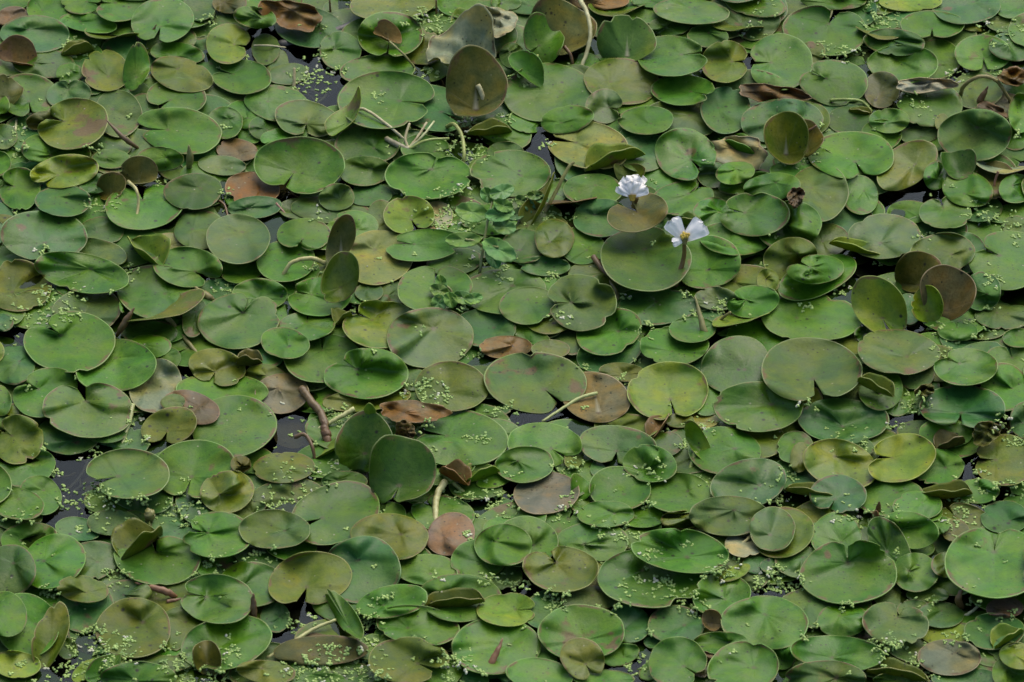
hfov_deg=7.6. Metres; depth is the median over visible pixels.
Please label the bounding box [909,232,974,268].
floating leaf
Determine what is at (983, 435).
withered leaf
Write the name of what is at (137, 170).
upright leaf
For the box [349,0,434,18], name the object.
floating leaf
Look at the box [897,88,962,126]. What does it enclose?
floating leaf
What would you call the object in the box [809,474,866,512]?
floating leaf
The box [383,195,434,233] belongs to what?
floating leaf
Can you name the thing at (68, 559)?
floating leaf
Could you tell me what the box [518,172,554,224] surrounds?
upright leaf
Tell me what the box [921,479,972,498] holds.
folded leaf
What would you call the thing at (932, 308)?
upright leaf
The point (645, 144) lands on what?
floating leaf
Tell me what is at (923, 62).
floating leaf
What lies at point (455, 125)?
leaf stalk
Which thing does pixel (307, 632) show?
leaf stalk
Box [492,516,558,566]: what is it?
floating leaf
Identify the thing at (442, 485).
leaf stalk
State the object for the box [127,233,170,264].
folded leaf
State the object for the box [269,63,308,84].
floating leaf
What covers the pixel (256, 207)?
floating leaf
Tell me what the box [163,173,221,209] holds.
floating leaf
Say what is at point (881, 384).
folded leaf
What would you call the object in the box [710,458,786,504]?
floating leaf
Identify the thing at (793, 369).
floating leaf
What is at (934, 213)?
floating leaf
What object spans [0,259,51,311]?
floating leaf
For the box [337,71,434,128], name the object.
floating leaf
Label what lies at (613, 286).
leaf stalk
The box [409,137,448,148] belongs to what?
leaf stalk
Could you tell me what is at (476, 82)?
upright leaf
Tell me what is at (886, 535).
floating leaf
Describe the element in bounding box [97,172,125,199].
upright leaf
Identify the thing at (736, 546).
withered leaf
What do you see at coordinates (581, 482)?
upright leaf
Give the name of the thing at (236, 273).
floating leaf
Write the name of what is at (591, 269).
floating leaf
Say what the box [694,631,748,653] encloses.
floating leaf
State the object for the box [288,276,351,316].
floating leaf
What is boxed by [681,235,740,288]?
floating leaf
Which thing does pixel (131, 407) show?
leaf stalk
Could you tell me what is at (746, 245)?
floating leaf
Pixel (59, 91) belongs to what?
floating leaf
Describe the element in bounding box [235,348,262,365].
folded leaf
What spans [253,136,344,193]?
floating leaf
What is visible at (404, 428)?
withered leaf
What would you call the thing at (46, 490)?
floating leaf
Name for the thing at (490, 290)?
floating leaf
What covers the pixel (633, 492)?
floating leaf
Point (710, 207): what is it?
floating leaf
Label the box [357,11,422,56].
floating leaf
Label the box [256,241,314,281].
floating leaf
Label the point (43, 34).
floating leaf
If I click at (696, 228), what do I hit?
white flower
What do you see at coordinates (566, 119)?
floating leaf
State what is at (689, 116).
floating leaf
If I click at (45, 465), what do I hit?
floating leaf
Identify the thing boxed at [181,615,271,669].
floating leaf
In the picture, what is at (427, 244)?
floating leaf
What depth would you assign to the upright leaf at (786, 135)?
6.18 m
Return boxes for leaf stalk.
[121,403,134,442]
[165,317,196,351]
[217,199,227,214]
[254,44,285,47]
[266,619,335,658]
[292,68,295,86]
[294,432,315,458]
[318,407,354,427]
[384,136,408,149]
[404,123,410,146]
[409,122,427,146]
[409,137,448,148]
[410,121,434,146]
[432,479,447,518]
[440,473,464,491]
[445,122,465,162]
[543,161,574,212]
[563,45,573,63]
[578,0,592,64]
[609,279,618,299]
[719,311,731,319]
[830,98,872,110]
[959,74,1010,102]
[964,606,978,615]
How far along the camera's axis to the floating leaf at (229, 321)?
6.01 m
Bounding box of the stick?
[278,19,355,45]
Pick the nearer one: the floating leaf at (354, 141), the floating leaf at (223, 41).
the floating leaf at (354, 141)
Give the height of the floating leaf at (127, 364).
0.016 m
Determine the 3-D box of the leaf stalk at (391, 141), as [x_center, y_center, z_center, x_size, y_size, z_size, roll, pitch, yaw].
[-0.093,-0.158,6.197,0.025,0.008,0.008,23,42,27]
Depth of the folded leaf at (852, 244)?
6.08 m
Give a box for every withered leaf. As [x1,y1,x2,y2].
[0,6,27,25]
[0,35,36,65]
[166,390,219,424]
[216,138,257,160]
[225,172,279,200]
[255,373,308,413]
[258,0,322,31]
[373,19,416,71]
[379,400,452,422]
[395,419,415,438]
[425,3,495,66]
[427,512,474,555]
[479,336,531,358]
[484,5,517,37]
[513,472,579,514]
[541,371,630,422]
[702,609,721,630]
[711,135,767,170]
[725,533,759,557]
[739,83,811,101]
[787,187,804,208]
[896,77,958,93]
[914,384,934,396]
[972,421,1001,446]
[975,101,1008,118]
[986,597,1022,617]
[997,66,1023,86]
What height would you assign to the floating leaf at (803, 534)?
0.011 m
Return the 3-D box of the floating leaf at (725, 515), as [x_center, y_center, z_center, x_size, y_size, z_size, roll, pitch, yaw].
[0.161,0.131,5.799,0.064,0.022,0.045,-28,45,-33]
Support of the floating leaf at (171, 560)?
on the pond water
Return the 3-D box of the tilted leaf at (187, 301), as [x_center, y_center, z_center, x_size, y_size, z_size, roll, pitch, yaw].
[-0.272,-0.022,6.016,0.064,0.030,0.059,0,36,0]
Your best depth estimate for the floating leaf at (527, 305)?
6.02 m
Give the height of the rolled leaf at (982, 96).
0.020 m
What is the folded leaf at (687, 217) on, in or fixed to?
on the leaf carpet
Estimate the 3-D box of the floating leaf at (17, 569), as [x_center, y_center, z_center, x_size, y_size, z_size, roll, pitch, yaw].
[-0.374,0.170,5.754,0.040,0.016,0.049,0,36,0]
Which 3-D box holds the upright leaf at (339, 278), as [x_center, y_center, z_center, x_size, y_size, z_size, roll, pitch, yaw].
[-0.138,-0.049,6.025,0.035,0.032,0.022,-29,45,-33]
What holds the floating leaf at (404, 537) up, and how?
on the pond water
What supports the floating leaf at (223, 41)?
on the pond water
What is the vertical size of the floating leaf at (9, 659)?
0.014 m
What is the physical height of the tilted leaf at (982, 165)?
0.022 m
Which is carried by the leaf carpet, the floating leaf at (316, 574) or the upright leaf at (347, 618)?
the upright leaf at (347, 618)
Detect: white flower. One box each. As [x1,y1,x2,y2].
[615,174,648,208]
[664,216,708,286]
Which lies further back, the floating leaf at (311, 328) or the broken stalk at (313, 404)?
the floating leaf at (311, 328)
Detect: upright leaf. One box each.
[0,74,23,103]
[31,601,69,667]
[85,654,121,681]
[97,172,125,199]
[120,156,157,213]
[123,42,149,91]
[192,640,221,674]
[282,214,355,274]
[316,403,375,458]
[320,251,358,302]
[324,86,403,138]
[325,588,363,638]
[334,410,391,472]
[369,434,436,503]
[446,45,507,116]
[508,50,543,86]
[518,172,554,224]
[523,12,564,62]
[531,0,596,54]
[571,473,594,499]
[597,15,656,60]
[613,163,645,181]
[684,420,710,467]
[763,111,808,164]
[804,119,823,156]
[851,275,907,332]
[894,251,940,292]
[911,285,943,322]
[919,264,976,319]
[940,149,976,179]
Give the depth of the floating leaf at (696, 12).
6.35 m
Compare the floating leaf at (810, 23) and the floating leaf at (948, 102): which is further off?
the floating leaf at (810, 23)
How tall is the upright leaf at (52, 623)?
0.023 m
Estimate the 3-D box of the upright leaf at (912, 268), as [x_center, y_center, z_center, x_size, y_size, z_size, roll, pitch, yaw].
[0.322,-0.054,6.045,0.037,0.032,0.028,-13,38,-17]
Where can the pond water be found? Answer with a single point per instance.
(74, 478)
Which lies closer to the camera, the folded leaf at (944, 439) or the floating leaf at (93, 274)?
the folded leaf at (944, 439)
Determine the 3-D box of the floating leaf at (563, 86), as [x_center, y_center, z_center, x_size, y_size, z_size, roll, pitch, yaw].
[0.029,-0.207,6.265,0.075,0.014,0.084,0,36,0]
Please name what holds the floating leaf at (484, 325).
on the pond water
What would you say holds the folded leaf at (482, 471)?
on the leaf carpet
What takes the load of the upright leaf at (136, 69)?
on the leaf carpet
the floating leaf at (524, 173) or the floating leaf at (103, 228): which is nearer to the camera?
the floating leaf at (103, 228)
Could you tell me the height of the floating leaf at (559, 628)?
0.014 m
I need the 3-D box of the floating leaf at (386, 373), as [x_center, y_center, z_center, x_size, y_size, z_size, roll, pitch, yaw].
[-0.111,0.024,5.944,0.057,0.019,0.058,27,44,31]
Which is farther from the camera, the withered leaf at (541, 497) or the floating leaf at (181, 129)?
the floating leaf at (181, 129)
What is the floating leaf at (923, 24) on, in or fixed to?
on the pond water
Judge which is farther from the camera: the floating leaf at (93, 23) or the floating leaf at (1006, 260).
the floating leaf at (93, 23)
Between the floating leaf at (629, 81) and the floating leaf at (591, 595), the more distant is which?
the floating leaf at (629, 81)
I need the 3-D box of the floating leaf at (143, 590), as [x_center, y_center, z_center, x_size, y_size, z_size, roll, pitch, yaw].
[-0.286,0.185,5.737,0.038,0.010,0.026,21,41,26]
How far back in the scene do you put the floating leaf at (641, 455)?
5.86 m
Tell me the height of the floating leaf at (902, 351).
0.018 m
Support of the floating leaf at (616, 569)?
on the pond water
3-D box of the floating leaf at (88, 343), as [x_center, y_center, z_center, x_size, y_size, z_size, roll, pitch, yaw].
[-0.340,0.003,5.981,0.074,0.012,0.079,-20,41,-25]
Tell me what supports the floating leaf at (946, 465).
on the pond water
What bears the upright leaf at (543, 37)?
on the pond water
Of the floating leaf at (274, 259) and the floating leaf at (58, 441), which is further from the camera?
the floating leaf at (274, 259)
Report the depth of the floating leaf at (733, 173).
6.16 m
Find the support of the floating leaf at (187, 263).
on the pond water
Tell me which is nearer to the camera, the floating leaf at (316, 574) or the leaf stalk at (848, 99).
the floating leaf at (316, 574)
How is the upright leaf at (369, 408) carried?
on the leaf carpet
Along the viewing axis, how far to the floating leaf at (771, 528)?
5.79 m
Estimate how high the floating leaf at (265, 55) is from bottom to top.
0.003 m
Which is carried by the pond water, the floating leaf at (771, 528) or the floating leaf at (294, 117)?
the floating leaf at (294, 117)
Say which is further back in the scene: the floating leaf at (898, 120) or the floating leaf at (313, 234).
the floating leaf at (898, 120)
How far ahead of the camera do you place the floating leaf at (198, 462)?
5.86 m
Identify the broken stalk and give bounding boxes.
[298,385,328,425]
[591,254,615,282]
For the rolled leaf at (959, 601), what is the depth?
5.72 m
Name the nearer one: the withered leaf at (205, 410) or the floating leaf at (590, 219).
the withered leaf at (205, 410)
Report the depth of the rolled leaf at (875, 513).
5.80 m
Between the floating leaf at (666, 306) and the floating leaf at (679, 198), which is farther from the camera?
the floating leaf at (679, 198)
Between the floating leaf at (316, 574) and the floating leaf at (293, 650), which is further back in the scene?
the floating leaf at (316, 574)
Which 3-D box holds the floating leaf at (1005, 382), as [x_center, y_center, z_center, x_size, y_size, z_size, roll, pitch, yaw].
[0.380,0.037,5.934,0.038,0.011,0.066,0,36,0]
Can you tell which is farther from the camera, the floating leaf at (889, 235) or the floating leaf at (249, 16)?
the floating leaf at (249, 16)
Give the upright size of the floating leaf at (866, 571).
0.022 m
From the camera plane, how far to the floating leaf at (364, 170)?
6.17 m
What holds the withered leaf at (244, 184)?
on the pond water
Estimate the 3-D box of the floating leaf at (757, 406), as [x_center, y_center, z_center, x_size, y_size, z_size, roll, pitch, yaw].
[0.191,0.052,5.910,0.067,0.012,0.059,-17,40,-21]
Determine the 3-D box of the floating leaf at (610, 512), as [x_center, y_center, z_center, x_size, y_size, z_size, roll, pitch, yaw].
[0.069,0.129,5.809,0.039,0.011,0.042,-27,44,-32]
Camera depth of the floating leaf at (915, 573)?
5.75 m
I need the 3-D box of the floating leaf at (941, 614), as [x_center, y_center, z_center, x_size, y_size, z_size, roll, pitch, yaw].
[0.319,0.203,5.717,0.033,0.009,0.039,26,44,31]
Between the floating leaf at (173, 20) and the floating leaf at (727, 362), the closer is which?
the floating leaf at (727, 362)
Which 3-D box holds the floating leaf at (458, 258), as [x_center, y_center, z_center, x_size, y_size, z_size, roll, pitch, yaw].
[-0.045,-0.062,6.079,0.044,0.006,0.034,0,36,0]
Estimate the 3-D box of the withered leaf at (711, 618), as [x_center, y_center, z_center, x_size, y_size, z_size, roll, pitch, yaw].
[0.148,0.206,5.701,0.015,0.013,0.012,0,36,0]
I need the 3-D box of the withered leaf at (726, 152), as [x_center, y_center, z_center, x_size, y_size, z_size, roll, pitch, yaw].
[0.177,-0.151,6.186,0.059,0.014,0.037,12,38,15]
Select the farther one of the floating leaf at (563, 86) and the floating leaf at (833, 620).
the floating leaf at (563, 86)
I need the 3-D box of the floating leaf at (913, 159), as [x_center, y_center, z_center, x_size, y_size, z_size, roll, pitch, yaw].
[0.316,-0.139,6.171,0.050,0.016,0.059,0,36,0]
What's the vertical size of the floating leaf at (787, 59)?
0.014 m
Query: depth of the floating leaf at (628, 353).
5.97 m
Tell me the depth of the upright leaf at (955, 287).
6.02 m
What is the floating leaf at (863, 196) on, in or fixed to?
on the pond water
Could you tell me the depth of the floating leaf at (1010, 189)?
6.14 m
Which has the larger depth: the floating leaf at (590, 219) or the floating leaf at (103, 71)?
the floating leaf at (103, 71)
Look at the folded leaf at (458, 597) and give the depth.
5.73 m
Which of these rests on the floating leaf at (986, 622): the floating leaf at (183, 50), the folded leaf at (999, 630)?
the folded leaf at (999, 630)
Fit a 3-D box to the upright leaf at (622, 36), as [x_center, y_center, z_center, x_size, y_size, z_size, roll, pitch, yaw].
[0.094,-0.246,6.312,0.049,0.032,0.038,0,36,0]
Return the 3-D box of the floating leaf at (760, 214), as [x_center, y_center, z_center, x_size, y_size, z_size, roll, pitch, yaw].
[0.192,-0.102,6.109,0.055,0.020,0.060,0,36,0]
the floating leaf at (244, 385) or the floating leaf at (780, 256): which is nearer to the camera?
the floating leaf at (244, 385)
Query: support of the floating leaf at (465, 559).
on the pond water
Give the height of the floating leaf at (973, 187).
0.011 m
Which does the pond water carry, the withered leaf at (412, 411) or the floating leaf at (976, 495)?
the floating leaf at (976, 495)
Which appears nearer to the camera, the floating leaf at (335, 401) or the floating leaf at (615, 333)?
the floating leaf at (335, 401)
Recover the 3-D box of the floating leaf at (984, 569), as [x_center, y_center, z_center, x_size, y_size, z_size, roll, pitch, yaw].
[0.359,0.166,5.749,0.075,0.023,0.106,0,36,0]
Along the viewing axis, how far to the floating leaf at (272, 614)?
5.72 m
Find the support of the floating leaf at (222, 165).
on the pond water
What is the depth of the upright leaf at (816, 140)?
6.19 m
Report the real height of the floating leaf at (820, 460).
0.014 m
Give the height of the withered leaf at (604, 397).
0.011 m
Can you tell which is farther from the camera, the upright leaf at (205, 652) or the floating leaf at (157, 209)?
the floating leaf at (157, 209)
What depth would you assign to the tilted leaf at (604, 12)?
6.35 m
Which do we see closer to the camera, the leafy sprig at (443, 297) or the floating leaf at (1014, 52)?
the leafy sprig at (443, 297)
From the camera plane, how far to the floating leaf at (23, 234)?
6.09 m
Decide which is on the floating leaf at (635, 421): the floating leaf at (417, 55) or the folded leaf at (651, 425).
the folded leaf at (651, 425)
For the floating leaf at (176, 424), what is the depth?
5.90 m
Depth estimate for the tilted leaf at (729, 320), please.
6.01 m
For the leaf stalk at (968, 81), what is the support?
on the floating leaf at (974, 89)
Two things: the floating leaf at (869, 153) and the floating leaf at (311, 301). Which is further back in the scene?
the floating leaf at (869, 153)
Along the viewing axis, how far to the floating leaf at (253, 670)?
5.66 m
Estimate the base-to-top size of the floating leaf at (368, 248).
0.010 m
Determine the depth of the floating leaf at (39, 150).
6.19 m
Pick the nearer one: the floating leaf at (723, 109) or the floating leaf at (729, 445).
the floating leaf at (729, 445)
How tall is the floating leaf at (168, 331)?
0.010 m
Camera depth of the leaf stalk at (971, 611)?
5.72 m
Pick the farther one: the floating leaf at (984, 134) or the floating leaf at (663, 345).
the floating leaf at (984, 134)
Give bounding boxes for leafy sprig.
[429,275,482,308]
[445,183,516,273]
[510,190,547,220]
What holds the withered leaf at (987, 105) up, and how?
on the leaf carpet
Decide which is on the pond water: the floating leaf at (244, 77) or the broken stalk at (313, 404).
the floating leaf at (244, 77)
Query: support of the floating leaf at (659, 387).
on the pond water
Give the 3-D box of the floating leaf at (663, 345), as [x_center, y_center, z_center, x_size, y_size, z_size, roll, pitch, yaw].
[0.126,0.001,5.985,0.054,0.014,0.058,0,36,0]
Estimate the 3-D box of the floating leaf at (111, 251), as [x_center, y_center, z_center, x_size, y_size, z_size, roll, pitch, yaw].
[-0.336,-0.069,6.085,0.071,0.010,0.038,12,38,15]
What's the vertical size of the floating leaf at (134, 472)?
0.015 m
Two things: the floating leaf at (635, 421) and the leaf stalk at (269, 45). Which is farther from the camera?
the leaf stalk at (269, 45)
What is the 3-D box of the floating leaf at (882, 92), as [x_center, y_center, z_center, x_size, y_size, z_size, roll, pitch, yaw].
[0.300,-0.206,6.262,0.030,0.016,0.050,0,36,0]
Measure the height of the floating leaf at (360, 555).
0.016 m
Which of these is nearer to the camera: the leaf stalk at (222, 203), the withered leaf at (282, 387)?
the withered leaf at (282, 387)
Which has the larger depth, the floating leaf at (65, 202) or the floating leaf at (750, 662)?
the floating leaf at (65, 202)
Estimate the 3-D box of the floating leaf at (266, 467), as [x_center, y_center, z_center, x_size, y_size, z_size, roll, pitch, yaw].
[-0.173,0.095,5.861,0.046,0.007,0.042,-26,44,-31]
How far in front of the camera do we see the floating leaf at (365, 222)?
6.12 m
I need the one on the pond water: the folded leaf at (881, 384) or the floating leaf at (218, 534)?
the floating leaf at (218, 534)
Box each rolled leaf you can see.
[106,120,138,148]
[115,307,134,336]
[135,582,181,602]
[144,508,155,522]
[186,145,193,168]
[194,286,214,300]
[250,593,256,617]
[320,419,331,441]
[488,638,502,663]
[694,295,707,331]
[871,510,878,517]
[875,501,880,511]
[955,587,963,609]
[977,86,987,102]
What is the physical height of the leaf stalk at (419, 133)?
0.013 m
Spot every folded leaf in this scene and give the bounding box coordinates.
[61,40,93,55]
[111,518,162,559]
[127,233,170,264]
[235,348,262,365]
[331,307,353,325]
[424,588,484,607]
[439,459,471,485]
[451,7,467,20]
[464,463,499,482]
[467,118,511,135]
[584,142,645,171]
[644,413,669,438]
[680,211,701,225]
[717,133,754,153]
[785,482,832,495]
[829,237,879,254]
[848,106,871,114]
[857,372,894,396]
[864,657,929,681]
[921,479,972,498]
[933,428,964,448]
[990,623,1023,648]
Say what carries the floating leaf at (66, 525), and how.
on the pond water
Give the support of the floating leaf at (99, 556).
on the pond water
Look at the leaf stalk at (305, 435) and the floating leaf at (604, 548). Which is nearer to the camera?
the floating leaf at (604, 548)
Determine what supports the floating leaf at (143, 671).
on the pond water
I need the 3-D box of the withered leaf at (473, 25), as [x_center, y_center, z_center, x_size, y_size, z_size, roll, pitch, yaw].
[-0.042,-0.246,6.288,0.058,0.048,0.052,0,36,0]
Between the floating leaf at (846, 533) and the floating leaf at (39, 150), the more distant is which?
the floating leaf at (39, 150)
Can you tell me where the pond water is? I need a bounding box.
[0,0,1023,681]
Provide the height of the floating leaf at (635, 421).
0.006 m
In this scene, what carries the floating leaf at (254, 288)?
on the pond water
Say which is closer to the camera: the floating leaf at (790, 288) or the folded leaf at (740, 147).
the floating leaf at (790, 288)
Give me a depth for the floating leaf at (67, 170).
6.17 m
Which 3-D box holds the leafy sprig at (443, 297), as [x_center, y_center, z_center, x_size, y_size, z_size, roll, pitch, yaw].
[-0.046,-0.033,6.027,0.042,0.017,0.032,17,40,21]
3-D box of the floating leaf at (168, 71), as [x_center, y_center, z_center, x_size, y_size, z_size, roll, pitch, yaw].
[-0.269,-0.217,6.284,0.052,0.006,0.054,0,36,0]
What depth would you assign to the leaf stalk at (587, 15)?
6.31 m
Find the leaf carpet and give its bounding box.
[0,0,1023,681]
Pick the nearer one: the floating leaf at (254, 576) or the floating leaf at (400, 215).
the floating leaf at (254, 576)
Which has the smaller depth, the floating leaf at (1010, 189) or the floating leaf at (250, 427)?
the floating leaf at (250, 427)
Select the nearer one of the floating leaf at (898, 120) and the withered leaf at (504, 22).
the floating leaf at (898, 120)
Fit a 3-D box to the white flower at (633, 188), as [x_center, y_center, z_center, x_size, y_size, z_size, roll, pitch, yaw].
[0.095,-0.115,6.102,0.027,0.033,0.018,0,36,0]
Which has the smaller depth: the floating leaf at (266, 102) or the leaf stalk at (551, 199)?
the leaf stalk at (551, 199)
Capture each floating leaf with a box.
[0,15,69,52]
[0,167,40,209]
[0,211,87,259]
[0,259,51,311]
[0,346,35,384]
[0,414,43,464]
[0,450,55,486]
[0,487,43,519]
[0,544,35,593]
[0,591,26,636]
[0,593,58,654]
[0,650,40,677]
[1,522,56,549]
[8,73,52,116]
[12,50,74,77]
[12,367,77,417]
[20,475,61,514]
[21,134,90,162]
[23,311,115,372]
[27,0,68,19]
[28,533,85,588]
[30,154,98,188]
[34,186,90,216]
[34,251,128,293]
[38,98,108,149]
[39,419,97,454]
[42,382,131,437]
[45,237,126,264]
[46,80,90,105]
[51,291,120,325]
[55,516,99,540]
[57,575,108,602]
[57,579,113,632]
[59,13,116,33]
[75,339,156,390]
[78,541,119,579]
[81,50,124,91]
[83,216,123,242]
[86,448,169,498]
[87,510,138,535]
[89,133,131,153]
[91,149,129,168]
[95,597,170,657]
[96,0,148,21]
[97,90,142,137]
[100,661,176,681]
[105,184,181,229]
[107,579,151,601]
[113,536,200,584]
[117,265,190,318]
[121,320,177,341]
[129,358,181,412]
[131,0,193,42]
[137,107,221,154]
[137,146,183,170]
[141,406,196,443]
[146,78,206,110]
[150,42,204,62]
[151,56,213,92]
[153,246,222,287]
[158,440,233,497]
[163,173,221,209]
[166,606,203,650]
[174,210,219,248]
[175,375,268,400]
[180,574,252,623]
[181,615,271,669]
[182,300,205,337]
[183,511,249,557]
[188,348,245,386]
[192,395,276,456]
[197,293,279,349]
[198,155,245,175]
[200,470,253,512]
[206,24,249,63]
[206,214,269,263]
[209,106,242,138]
[212,59,271,94]
[221,261,261,283]
[222,561,276,606]
[228,196,281,218]
[232,278,287,307]
[233,6,275,28]
[236,660,295,681]
[238,509,309,548]
[244,85,306,121]
[251,34,279,65]
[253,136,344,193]
[253,452,314,482]
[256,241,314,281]
[260,602,289,632]
[261,327,309,358]
[268,551,351,604]
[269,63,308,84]
[273,635,368,664]
[275,99,333,136]
[277,218,330,250]
[278,313,334,340]
[283,334,358,382]
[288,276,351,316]
[291,196,368,223]
[292,480,379,545]
[318,183,353,210]
[319,31,361,68]
[322,388,410,411]
[323,348,408,399]
[327,210,378,235]
[329,536,400,603]
[334,125,399,160]
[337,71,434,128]
[340,54,414,81]
[340,156,388,185]
[342,300,410,348]
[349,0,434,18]
[349,230,412,285]
[350,513,428,559]
[352,184,391,205]
[356,584,427,618]
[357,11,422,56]
[368,637,448,681]
[376,605,459,645]
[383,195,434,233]
[384,152,469,198]
[386,229,459,261]
[386,307,473,367]
[397,266,472,309]
[400,554,455,584]
[403,28,437,64]
[415,361,487,411]
[416,410,507,465]
[421,574,501,621]
[426,248,480,273]
[450,539,503,579]
[451,619,540,674]
[460,204,517,234]
[461,309,515,346]
[470,150,550,196]
[470,269,545,314]
[474,523,531,565]
[476,593,534,626]
[483,351,586,413]
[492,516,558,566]
[495,446,553,482]
[499,287,556,324]
[503,228,542,263]
[504,62,590,121]
[505,657,572,681]
[507,422,581,466]
[518,256,569,275]
[522,546,598,591]
[534,219,573,257]
[537,604,624,656]
[541,105,593,133]
[547,274,616,331]
[548,121,627,168]
[558,523,627,561]
[560,637,604,679]
[561,585,616,608]
[563,174,621,204]
[564,227,603,264]
[568,261,630,292]
[573,199,624,237]
[576,308,641,355]
[576,339,640,372]
[577,501,634,527]
[580,425,656,464]
[583,58,658,104]
[585,88,622,123]
[588,466,650,508]
[594,414,657,435]
[597,550,700,607]
[600,227,691,291]
[604,643,639,666]
[607,193,667,232]
[611,604,648,642]
[617,106,672,134]
[617,289,696,325]
[623,134,659,171]
[623,444,676,482]
[627,361,708,419]
[628,507,662,527]
[631,528,728,573]
[638,35,707,76]
[640,326,708,363]
[647,472,710,513]
[648,605,703,640]
[648,636,706,681]
[650,101,713,135]
[651,75,714,105]
[653,0,729,24]
[654,180,713,215]
[655,128,715,180]
[669,316,715,342]
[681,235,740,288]
[687,24,728,47]
[687,426,760,473]
[689,496,765,535]
[693,197,733,225]
[693,572,750,614]
[694,286,738,310]
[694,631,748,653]
[700,86,750,133]
[700,222,767,255]
[700,335,766,391]
[702,40,746,82]
[707,641,778,681]
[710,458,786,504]
[712,381,802,431]
[715,161,754,184]
[719,264,764,291]
[720,192,789,236]
[720,422,783,457]
[720,595,808,649]
[725,0,785,17]
[727,285,779,317]
[740,98,823,142]
[743,173,800,199]
[749,506,795,551]
[750,33,812,90]
[755,506,813,557]
[759,200,821,245]
[761,294,861,339]
[761,337,862,401]
[763,237,816,279]
[777,254,856,300]
[777,431,812,462]
[782,5,866,55]
[782,588,834,627]
[785,660,866,681]
[786,254,843,283]
[790,635,884,669]
[795,166,848,221]
[797,398,888,440]
[799,60,867,105]
[799,540,896,604]
[801,0,866,9]
[803,438,874,486]
[808,131,893,178]
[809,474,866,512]
[811,223,847,254]
[811,512,861,557]
[817,604,865,636]
[829,106,869,131]
[845,175,877,214]
[848,213,920,258]
[857,329,940,374]
[859,370,902,410]
[861,479,922,515]
[862,602,928,645]
[863,28,924,55]
[864,71,899,108]
[867,44,937,82]
[867,516,910,562]
[868,433,936,482]
[869,108,909,133]
[877,140,937,190]
[879,0,941,11]
[884,511,938,549]
[892,491,941,518]
[895,553,937,591]
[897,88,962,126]
[900,10,964,37]
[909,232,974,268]
[917,448,964,483]
[917,639,980,675]
[919,196,971,228]
[919,385,1005,427]
[919,601,963,627]
[922,624,965,642]
[924,39,959,78]
[931,668,993,681]
[932,0,1000,23]
[934,348,997,385]
[937,109,1011,160]
[937,320,977,340]
[942,172,992,206]
[944,528,1023,598]
[953,71,1002,108]
[954,35,1009,70]
[960,478,999,503]
[964,613,1023,649]
[969,230,1023,290]
[971,271,1000,310]
[975,301,1023,329]
[975,434,1023,485]
[980,501,1023,532]
[981,362,1023,411]
[989,32,1023,61]
[999,174,1023,202]
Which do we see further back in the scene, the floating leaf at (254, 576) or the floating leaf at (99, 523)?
the floating leaf at (99, 523)
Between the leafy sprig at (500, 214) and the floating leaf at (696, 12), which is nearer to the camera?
the leafy sprig at (500, 214)
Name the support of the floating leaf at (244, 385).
on the pond water
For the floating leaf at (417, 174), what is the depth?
6.17 m
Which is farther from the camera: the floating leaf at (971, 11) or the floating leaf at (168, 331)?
the floating leaf at (971, 11)
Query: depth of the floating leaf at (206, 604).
5.73 m
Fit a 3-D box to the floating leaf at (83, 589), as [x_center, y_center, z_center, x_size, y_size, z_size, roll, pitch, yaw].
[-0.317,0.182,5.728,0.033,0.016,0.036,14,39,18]
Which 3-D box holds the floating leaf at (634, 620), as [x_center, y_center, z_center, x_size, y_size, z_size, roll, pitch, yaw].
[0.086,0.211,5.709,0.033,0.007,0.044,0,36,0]
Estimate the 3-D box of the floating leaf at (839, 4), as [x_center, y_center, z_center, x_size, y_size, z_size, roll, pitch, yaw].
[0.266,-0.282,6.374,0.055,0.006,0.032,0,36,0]
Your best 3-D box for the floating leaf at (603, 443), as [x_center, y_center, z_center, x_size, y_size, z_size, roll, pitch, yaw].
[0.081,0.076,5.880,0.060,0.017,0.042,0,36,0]
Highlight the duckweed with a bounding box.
[0,0,1023,681]
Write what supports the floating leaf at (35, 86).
on the pond water
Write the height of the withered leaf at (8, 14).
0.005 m
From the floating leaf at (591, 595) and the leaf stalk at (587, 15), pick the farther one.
the leaf stalk at (587, 15)
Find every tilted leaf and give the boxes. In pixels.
[84,28,138,38]
[126,289,204,321]
[548,197,596,204]
[588,3,643,16]
[711,21,763,30]
[712,313,768,326]
[856,27,900,39]
[976,161,1023,185]
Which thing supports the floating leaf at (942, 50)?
on the pond water
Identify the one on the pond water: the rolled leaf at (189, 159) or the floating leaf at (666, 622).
the floating leaf at (666, 622)
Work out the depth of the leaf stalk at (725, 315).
6.01 m
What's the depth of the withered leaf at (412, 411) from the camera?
5.91 m
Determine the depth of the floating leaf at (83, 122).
6.22 m
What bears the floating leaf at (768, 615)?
on the pond water
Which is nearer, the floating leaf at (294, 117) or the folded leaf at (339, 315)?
the folded leaf at (339, 315)
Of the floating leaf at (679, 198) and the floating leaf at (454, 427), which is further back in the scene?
the floating leaf at (679, 198)
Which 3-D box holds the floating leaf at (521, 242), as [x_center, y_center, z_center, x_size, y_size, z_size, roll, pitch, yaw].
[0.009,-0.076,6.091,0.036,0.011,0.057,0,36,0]
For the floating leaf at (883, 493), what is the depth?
5.84 m
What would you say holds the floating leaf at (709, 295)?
on the pond water
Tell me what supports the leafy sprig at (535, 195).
on the leaf carpet
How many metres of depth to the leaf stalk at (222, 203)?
6.14 m
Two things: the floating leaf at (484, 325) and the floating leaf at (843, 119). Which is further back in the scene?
the floating leaf at (843, 119)

